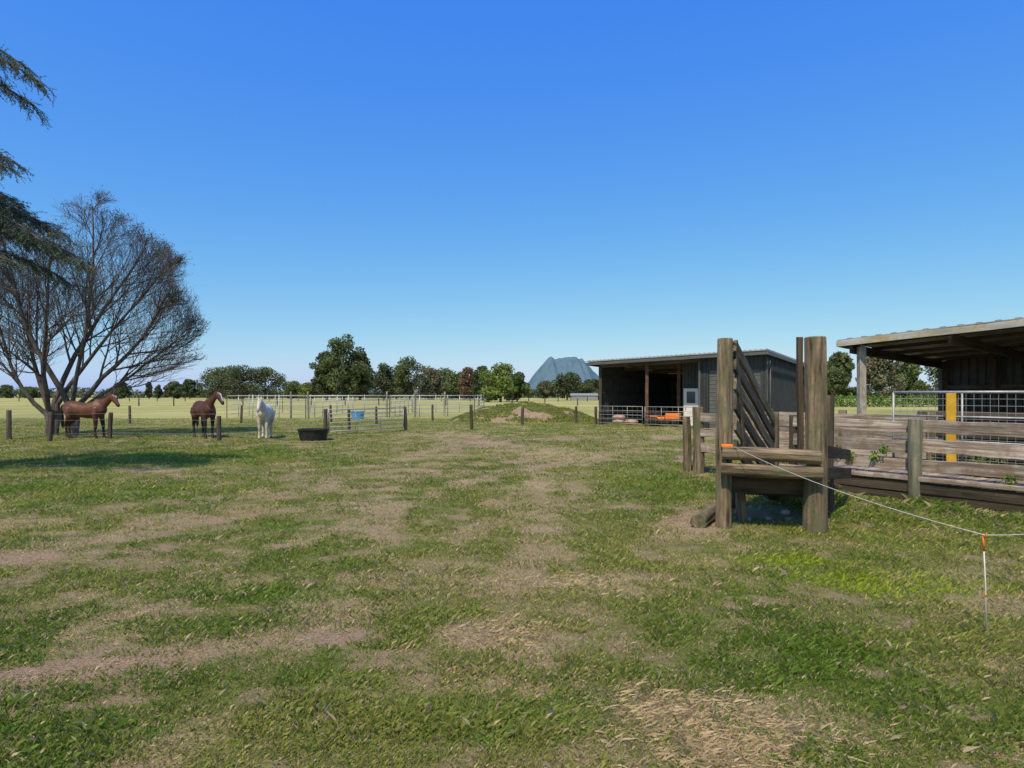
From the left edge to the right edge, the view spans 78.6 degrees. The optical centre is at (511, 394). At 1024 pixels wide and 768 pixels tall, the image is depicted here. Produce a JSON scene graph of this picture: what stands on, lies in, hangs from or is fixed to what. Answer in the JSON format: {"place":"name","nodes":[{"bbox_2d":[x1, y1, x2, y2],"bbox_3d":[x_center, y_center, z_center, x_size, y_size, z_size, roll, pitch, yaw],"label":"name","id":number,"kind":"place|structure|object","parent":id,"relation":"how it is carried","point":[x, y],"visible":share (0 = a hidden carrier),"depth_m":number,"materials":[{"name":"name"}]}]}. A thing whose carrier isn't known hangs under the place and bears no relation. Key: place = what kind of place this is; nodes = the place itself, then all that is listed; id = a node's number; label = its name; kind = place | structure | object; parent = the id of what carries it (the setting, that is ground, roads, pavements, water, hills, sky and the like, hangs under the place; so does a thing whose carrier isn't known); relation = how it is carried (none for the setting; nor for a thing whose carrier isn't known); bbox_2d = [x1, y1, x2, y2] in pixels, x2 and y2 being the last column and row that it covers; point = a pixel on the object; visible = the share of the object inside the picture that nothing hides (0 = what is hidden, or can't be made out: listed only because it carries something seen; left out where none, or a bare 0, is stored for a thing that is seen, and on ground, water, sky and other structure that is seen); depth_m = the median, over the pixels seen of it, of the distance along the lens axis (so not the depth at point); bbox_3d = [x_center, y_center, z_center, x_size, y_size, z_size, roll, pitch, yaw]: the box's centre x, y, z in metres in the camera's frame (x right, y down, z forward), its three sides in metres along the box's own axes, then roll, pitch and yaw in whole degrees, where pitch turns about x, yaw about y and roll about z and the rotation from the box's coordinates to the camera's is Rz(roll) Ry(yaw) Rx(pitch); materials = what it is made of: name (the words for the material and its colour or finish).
{"place":"outdoors","nodes":[
{"label":"outdoors","id":0,"kind":"place"},
{"bbox_2d":[0,395,1023,767],"bbox_3d":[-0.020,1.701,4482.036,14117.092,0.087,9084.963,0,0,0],"label":"grass ground","id":1,"kind":"structure","parent":0,"point":[166,409],"depth_m":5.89,"materials":[{"name":"green plant"}]},
{"bbox_2d":[0,384,18,397],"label":"broadleaf tree","id":2,"kind":"object","parent":1,"relation":"on","point":[6,391],"visible":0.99,"depth_m":288.99,"materials":[{"name":"green plant"}]},
{"bbox_2d":[16,386,40,397],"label":"broadleaf tree","id":3,"kind":"object","parent":1,"relation":"on","point":[29,389],"visible":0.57,"depth_m":297.82,"materials":[{"name":"green plant"}]},
{"bbox_2d":[0,44,103,299],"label":"cedar tree","id":4,"kind":"object","parent":1,"relation":"on","point":[25,236],"visible":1,"depth_m":12.22,"materials":[{"name":"green plant"}]},
{"bbox_2d":[59,390,119,438],"bbox_3d":[-16.268,0.767,24.186,2.553,1.879,0.729,0,0,3],"label":"brown horse","id":5,"kind":"object","parent":1,"relation":"on","point":[73,411],"visible":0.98,"depth_m":24.00},
{"bbox_2d":[0,185,211,435],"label":"bare deciduous tree","id":6,"kind":"object","parent":1,"relation":"on","point":[168,268],"visible":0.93,"depth_m":25.29,"materials":[{"name":"brown plant"}]},
{"bbox_2d":[109,382,131,398],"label":"broadleaf tree","id":7,"kind":"object","parent":1,"relation":"on","point":[122,393],"visible":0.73,"depth_m":238.26,"materials":[{"name":"green plant"}]},
{"bbox_2d":[144,382,152,398],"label":"columnar tree","id":8,"kind":"object","parent":1,"relation":"on","point":[148,390],"visible":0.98,"depth_m":229.35,"materials":[{"name":"green plant"}]},
{"bbox_2d":[153,384,163,398],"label":"columnar tree","id":9,"kind":"object","parent":1,"relation":"on","point":[159,391],"visible":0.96,"depth_m":234.50,"materials":[{"name":"green plant"}]},
{"bbox_2d":[0,409,327,441],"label":"wire fence","id":10,"kind":"object","parent":1,"relation":"on","point":[9,426],"visible":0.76,"depth_m":23.44,"materials":[{"name":"brown wood"}]},
{"bbox_2d":[328,407,403,431],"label":"farm gate","id":11,"kind":"structure","parent":10,"relation":"attached to","point":[380,416],"depth_m":26.96,"materials":[{"name":"metal"}]},
{"bbox_2d":[163,381,182,398],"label":"broadleaf tree","id":12,"kind":"object","parent":1,"relation":"on","point":[169,388],"visible":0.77,"depth_m":238.50,"materials":[{"name":"green plant"}]},
{"bbox_2d":[174,379,203,398],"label":"broadleaf tree","id":13,"kind":"object","parent":1,"relation":"on","point":[187,387],"visible":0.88,"depth_m":233.39,"materials":[{"name":"green plant"}]},
{"bbox_2d":[190,388,223,438],"bbox_3d":[-12.006,0.722,24.546,0.729,1.971,2.511,0,0,-43],"label":"bay horse","id":14,"kind":"object","parent":1,"relation":"on","point":[205,410],"visible":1,"depth_m":24.22},
{"bbox_2d":[195,366,235,398],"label":"broadleaf tree","id":15,"kind":"object","parent":1,"relation":"on","point":[209,391],"visible":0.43,"depth_m":226.34,"materials":[{"name":"green plant"}]},
{"bbox_2d":[206,365,245,398],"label":"broadleaf tree","id":16,"kind":"object","parent":1,"relation":"on","point":[218,377],"visible":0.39,"depth_m":223.74,"materials":[{"name":"green plant"}]},
{"bbox_2d":[215,364,263,398],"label":"broadleaf tree","id":17,"kind":"object","parent":1,"relation":"on","point":[242,387],"visible":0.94,"depth_m":218.22,"materials":[{"name":"green plant"}]},
{"bbox_2d":[16,404,497,423],"bbox_3d":[-20.370,1.275,37.229,39.423,1.276,2.212,0,0,-7],"label":"wire fence","id":18,"kind":"object","parent":1,"relation":"on","point":[432,409],"visible":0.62,"depth_m":37.79,"materials":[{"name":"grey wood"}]},
{"bbox_2d":[244,366,286,398],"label":"broadleaf tree","id":19,"kind":"object","parent":1,"relation":"on","point":[265,372],"visible":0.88,"depth_m":224.02,"materials":[{"name":"green plant"}]},
{"bbox_2d":[256,396,274,438],"bbox_3d":[-9.542,0.884,24.075,0.666,1.646,2.373,0,0,-14],"label":"white horse","id":20,"kind":"object","parent":1,"relation":"on","point":[264,411],"visible":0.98,"depth_m":23.76},
{"bbox_2d":[281,380,302,398],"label":"broadleaf tree","id":21,"kind":"object","parent":1,"relation":"on","point":[292,385],"visible":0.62,"depth_m":246.87,"materials":[{"name":"green plant"}]},
{"bbox_2d":[296,382,321,398],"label":"broadleaf tree","id":22,"kind":"object","parent":1,"relation":"on","point":[305,388],"visible":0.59,"depth_m":243.46,"materials":[{"name":"green plant"}]},
{"bbox_2d":[297,428,328,440],"bbox_3d":[-7.400,1.490,23.300,1.160,0.420,1.160,0,0,0],"label":"black feed tub","id":23,"kind":"object","parent":1,"relation":"on","point":[313,434],"visible":0.99,"depth_m":22.88,"materials":[{"name":"rubber"}]},
{"bbox_2d":[309,350,341,399],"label":"tall gum tree","id":24,"kind":"object","parent":1,"relation":"on","point":[320,388],"visible":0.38,"depth_m":192.97,"materials":[{"name":"green plant"}]},
{"bbox_2d":[305,396,352,417],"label":"steel horse yard","id":25,"kind":"structure","parent":1,"relation":"on","point":[322,404],"depth_m":48.83,"materials":[{"name":"silver metal"}]},
{"bbox_2d":[317,334,367,399],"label":"tall gum tree","id":26,"kind":"object","parent":1,"relation":"on","point":[334,360],"visible":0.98,"depth_m":188.69,"materials":[{"name":"green plant"}]},
{"bbox_2d":[324,406,377,429],"bbox_3d":[-7.714,1.250,30.750,0.177,1.326,10.654,0,0,-1],"label":"wire fence","id":27,"kind":"object","parent":1,"relation":"on","point":[348,415],"visible":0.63,"depth_m":29.55,"materials":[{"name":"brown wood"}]},
{"bbox_2d":[226,395,483,417],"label":"steel horse yard","id":28,"kind":"structure","parent":1,"relation":"on","point":[310,400],"depth_m":46.12,"materials":[{"name":"silver metal"}]},
{"bbox_2d":[290,391,445,418],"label":"yard corner posts","id":29,"kind":"object","parent":28,"relation":"on","point":[308,417],"visible":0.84,"depth_m":45.93,"materials":[{"name":"grey wood"}]},
{"bbox_2d":[350,411,364,418],"bbox_3d":[-10.600,1.425,43.000,0.980,0.550,0.980,0,0,0],"label":"blue water barrel","id":30,"kind":"object","parent":1,"relation":"on","point":[361,414],"visible":0.82,"depth_m":42.65,"materials":[{"name":"plastic"}]},
{"bbox_2d":[344,353,375,399],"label":"tall gum tree","id":31,"kind":"object","parent":1,"relation":"on","point":[366,385],"visible":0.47,"depth_m":193.00,"materials":[{"name":"green plant"}]},
{"bbox_2d":[369,362,395,397],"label":"broadleaf tree","id":32,"kind":"object","parent":1,"relation":"on","point":[382,382],"visible":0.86,"depth_m":212.69,"materials":[{"name":"green plant"}]},
{"bbox_2d":[385,365,413,398],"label":"broadleaf tree","id":33,"kind":"object","parent":1,"relation":"on","point":[392,379],"visible":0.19,"depth_m":217.30,"materials":[{"name":"green plant"}]},
{"bbox_2d":[389,396,413,414],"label":"steel horse yard","id":34,"kind":"structure","parent":1,"relation":"on","point":[399,401],"depth_m":51.39,"materials":[{"name":"silver metal"}]},
{"bbox_2d":[393,356,425,399],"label":"broadleaf tree","id":35,"kind":"object","parent":1,"relation":"on","point":[403,379],"visible":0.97,"depth_m":198.79,"materials":[{"name":"green plant"}]},
{"bbox_2d":[415,365,444,399],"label":"broadleaf tree","id":36,"kind":"object","parent":1,"relation":"on","point":[431,381],"visible":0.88,"depth_m":208.05,"materials":[{"name":"green plant"}]},
{"bbox_2d":[434,367,460,398],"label":"broadleaf tree","id":37,"kind":"object","parent":1,"relation":"on","point":[449,380],"visible":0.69,"depth_m":214.62,"materials":[{"name":"green plant"}]},
{"bbox_2d":[443,371,462,397],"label":"broadleaf tree","id":38,"kind":"object","parent":1,"relation":"on","point":[458,374],"visible":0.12,"depth_m":218.51,"materials":[{"name":"green plant"}]},
{"bbox_2d":[457,367,473,399],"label":"autumn tree","id":39,"kind":"object","parent":1,"relation":"on","point":[465,384],"visible":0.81,"depth_m":183.45,"materials":[{"name":"brown plant"}]},
{"bbox_2d":[0,387,933,397],"bbox_3d":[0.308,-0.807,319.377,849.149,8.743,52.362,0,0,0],"label":"distant tree line","id":40,"kind":"object","parent":1,"relation":"on","point":[81,393],"visible":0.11,"depth_m":308.22,"materials":[{"name":"green plant"}]},
{"bbox_2d":[18,396,918,401],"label":"paddock fence","id":41,"kind":"object","parent":1,"relation":"on","point":[326,398],"visible":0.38,"depth_m":151.72,"materials":[{"name":"grey wood"}]},
{"bbox_2d":[14,398,926,405],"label":"paddock fence","id":42,"kind":"object","parent":1,"relation":"on","point":[390,400],"visible":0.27,"depth_m":94.18,"materials":[{"name":"grey wood"}]},
{"bbox_2d":[471,365,493,400],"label":"broadleaf tree","id":43,"kind":"object","parent":1,"relation":"on","point":[477,385],"visible":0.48,"depth_m":173.78,"materials":[{"name":"green plant"}]},
{"bbox_2d":[478,362,518,401],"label":"broadleaf tree","id":44,"kind":"object","parent":1,"relation":"on","point":[499,379],"visible":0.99,"depth_m":138.15,"materials":[{"name":"green plant"}]},
{"bbox_2d":[404,405,596,430],"bbox_3d":[-0.208,1.200,32.511,11.959,1.426,1.530,0,0,-39],"label":"wire fence","id":45,"kind":"object","parent":1,"relation":"on","point":[471,416],"visible":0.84,"depth_m":32.25,"materials":[{"name":"brown wood"}]},
{"bbox_2d":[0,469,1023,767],"bbox_3d":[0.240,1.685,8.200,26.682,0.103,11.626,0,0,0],"label":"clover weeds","id":46,"kind":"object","parent":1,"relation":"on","point":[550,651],"visible":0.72,"depth_m":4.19,"materials":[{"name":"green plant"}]},
{"bbox_2d":[502,371,533,401],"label":"broadleaf tree","id":47,"kind":"object","parent":1,"relation":"on","point":[524,389],"visible":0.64,"depth_m":148.76,"materials":[{"name":"green plant"}]},
{"bbox_2d":[449,401,597,422],"bbox_3d":[0.750,1.060,40.500,9.800,1.380,6.400,0,0,0],"label":"dirt mound","id":48,"kind":"object","parent":1,"relation":"on","point":[535,412],"visible":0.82,"depth_m":38.64,"materials":[{"name":"green plant"}]},
{"bbox_2d":[536,380,556,398],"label":"broadleaf tree","id":49,"kind":"object","parent":1,"relation":"on","point":[542,388],"visible":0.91,"depth_m":248.56,"materials":[{"name":"green plant"}]},
{"bbox_2d":[547,371,581,399],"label":"broadleaf tree","id":50,"kind":"object","parent":1,"relation":"on","point":[565,384],"visible":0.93,"depth_m":177.86,"materials":[{"name":"green plant"}]},
{"bbox_2d":[569,393,598,400],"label":"distant white shed","id":51,"kind":"structure","parent":1,"relation":"on","point":[579,396],"depth_m":168.00,"materials":[{"name":"metal"}]},
{"bbox_2d":[574,378,598,399],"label":"broadleaf tree","id":52,"kind":"object","parent":1,"relation":"on","point":[589,385],"visible":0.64,"depth_m":187.46,"materials":[{"name":"green plant"}]},
{"bbox_2d":[612,414,637,423],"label":"stacked feed sacks","id":53,"kind":"object","parent":1,"relation":"on","point":[620,418],"visible":0.83,"depth_m":35.74,"materials":[{"name":"beige fabric"}]},
{"bbox_2d":[649,407,680,426],"bbox_3d":[8.251,1.200,33.598,1.551,1.000,1.060,0,0,29],"label":"ride on mower","id":54,"kind":"object","parent":1,"relation":"on","point":[669,416],"visible":0.81,"depth_m":33.29,"materials":[{"name":"orange paint"}]},
{"bbox_2d":[586,348,804,427],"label":"implement shed","id":55,"kind":"structure","parent":1,"relation":"on","point":[672,382],"depth_m":33.46,"materials":[{"name":"metal"}]},
{"bbox_2d":[598,406,642,423],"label":"shed gate","id":56,"kind":"structure","parent":55,"relation":"attached to","point":[617,410],"depth_m":34.29,"materials":[{"name":"metal"}]},
{"bbox_2d":[645,406,692,425],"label":"shed gate","id":57,"kind":"structure","parent":55,"relation":"attached to","point":[661,411],"depth_m":32.60,"materials":[{"name":"metal"}]},
{"bbox_2d":[684,388,697,424],"bbox_3d":[9.481,0.680,33.114,0.840,2.000,0.050,0,0,40],"label":"white door","id":58,"kind":"structure","parent":55,"relation":"in","point":[687,412],"depth_m":33.11,"materials":[{"name":"paint"}]},
{"bbox_2d":[687,392,694,402],"bbox_3d":[9.456,0.150,33.084,0.460,0.600,0.030,0,0,40],"label":"window","id":59,"kind":"structure","parent":55,"relation":"in","point":[690,395],"depth_m":33.06,"materials":[{"name":"grey glass"}]},
{"bbox_2d":[709,369,760,427],"bbox_3d":[10.854,0.250,30.556,2.520,2.895,0.044,0,0,40],"label":"roller door","id":60,"kind":"structure","parent":55,"relation":"in","point":[712,393],"depth_m":31.18,"materials":[{"name":"grey metal"}]},
{"bbox_2d":[690,502,715,527],"bbox_3d":[2.855,1.602,8.780,0.203,0.226,2.116,0,0,29],"label":"fallen log","id":61,"kind":"object","parent":1,"relation":"on","point":[704,517],"visible":0.55,"depth_m":7.90,"materials":[{"name":"brown wood"}]},
{"bbox_2d":[734,506,789,520],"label":"rubble stones","id":62,"kind":"object","parent":1,"relation":"on","point":[783,512],"visible":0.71,"depth_m":8.81,"materials":[{"name":"grey stone"}]},
{"bbox_2d":[715,336,851,534],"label":"stock loading ramp","id":63,"kind":"structure","parent":1,"relation":"on","point":[816,455],"depth_m":7.83,"materials":[{"name":"brown wood"}]},
{"bbox_2d":[705,409,934,464],"bbox_3d":[6.507,1.125,13.870,4.447,1.574,2.107,0,0,19],"label":"yard fence","id":64,"kind":"object","parent":1,"relation":"on","point":[843,414],"visible":0.13,"depth_m":13.15,"materials":[{"name":"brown wood"}]},
{"bbox_2d":[827,385,836,400],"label":"broadleaf tree","id":65,"kind":"object","parent":1,"relation":"on","point":[830,390],"visible":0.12,"depth_m":127.87,"materials":[{"name":"green plant"}]},
{"bbox_2d":[827,351,856,402],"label":"broadleaf tree","id":66,"kind":"object","parent":1,"relation":"on","point":[840,366],"visible":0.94,"depth_m":118.51,"materials":[{"name":"green plant"}]},
{"bbox_2d":[682,407,1023,512],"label":"yard rail fence","id":67,"kind":"object","parent":1,"relation":"on","point":[924,479],"visible":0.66,"depth_m":9.94,"materials":[{"name":"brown wood"}]},
{"bbox_2d":[835,444,1017,484],"bbox_3d":[6.654,1.161,9.810,0.217,0.694,3.247,0,0,-36],"label":"fence weed","id":68,"kind":"object","parent":67,"relation":"attached to","point":[883,452],"visible":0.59,"depth_m":10.41,"materials":[{"name":"green plant"}]},
{"bbox_2d":[721,444,1023,632],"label":"electric fence","id":69,"kind":"object","parent":1,"relation":"on","point":[983,535],"visible":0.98,"depth_m":4.50,"materials":[{"name":"white plastic"}]},
{"bbox_2d":[855,356,907,400],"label":"broadleaf tree","id":70,"kind":"object","parent":1,"relation":"on","point":[879,377],"visible":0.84,"depth_m":128.70,"materials":[{"name":"green plant"}]},
{"bbox_2d":[834,394,937,406],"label":"orchard hedge","id":71,"kind":"object","parent":1,"relation":"on","point":[849,401],"visible":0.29,"depth_m":84.00,"materials":[{"name":"green plant"}]},
{"bbox_2d":[890,362,929,401],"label":"broadleaf tree","id":72,"kind":"object","parent":1,"relation":"on","point":[910,373],"visible":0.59,"depth_m":137.23,"materials":[{"name":"green plant"}]},
{"bbox_2d":[836,317,1023,466],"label":"open stock barn","id":73,"kind":"structure","parent":1,"relation":"on","point":[982,356],"depth_m":15.34,"materials":[{"name":"metal"}]},
{"bbox_2d":[917,411,1023,461],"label":"barn inner rails","id":74,"kind":"object","parent":73,"relation":"attached to","point":[995,414],"visible":0.23,"depth_m":12.17,"materials":[{"name":"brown wood"}]},
{"bbox_2d":[924,360,945,400],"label":"broadleaf tree","id":75,"kind":"object","parent":1,"relation":"on","point":[933,371],"visible":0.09,"depth_m":140.70,"materials":[{"name":"green plant"}]},
{"bbox_2d":[946,393,958,474],"bbox_3d":[7.727,0.943,10.985,0.283,1.938,0.135,0,0,-38],"label":"yellow marker board","id":76,"kind":"object","parent":1,"relation":"on","point":[952,408],"visible":0.39,"depth_m":10.93,"materials":[{"name":"paint"}]},
{"bbox_2d":[892,391,1023,463],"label":"yard gate","id":77,"kind":"structure","parent":1,"relation":"on","point":[935,405],"depth_m":10.91,"materials":[{"name":"metal"}]},
{"bbox_2d":[927,454,1023,480],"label":"pen weeds","id":78,"kind":"object","parent":1,"relation":"on","point":[980,459],"visible":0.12,"depth_m":10.92,"materials":[{"name":"green plant"}]},
{"bbox_2d":[0,0,1023,392],"label":"sky","id":79,"kind":"structure","parent":0,"point":[456,185],"materials":[{"name":"blue"}]},
{"bbox_2d":[528,357,598,394],"bbox_3d":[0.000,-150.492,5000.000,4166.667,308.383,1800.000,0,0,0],"label":"mountain","id":80,"kind":"structure","parent":0,"point":[551,368],"depth_m":4703.40,"materials":[{"name":"blue stone"}]}
]}

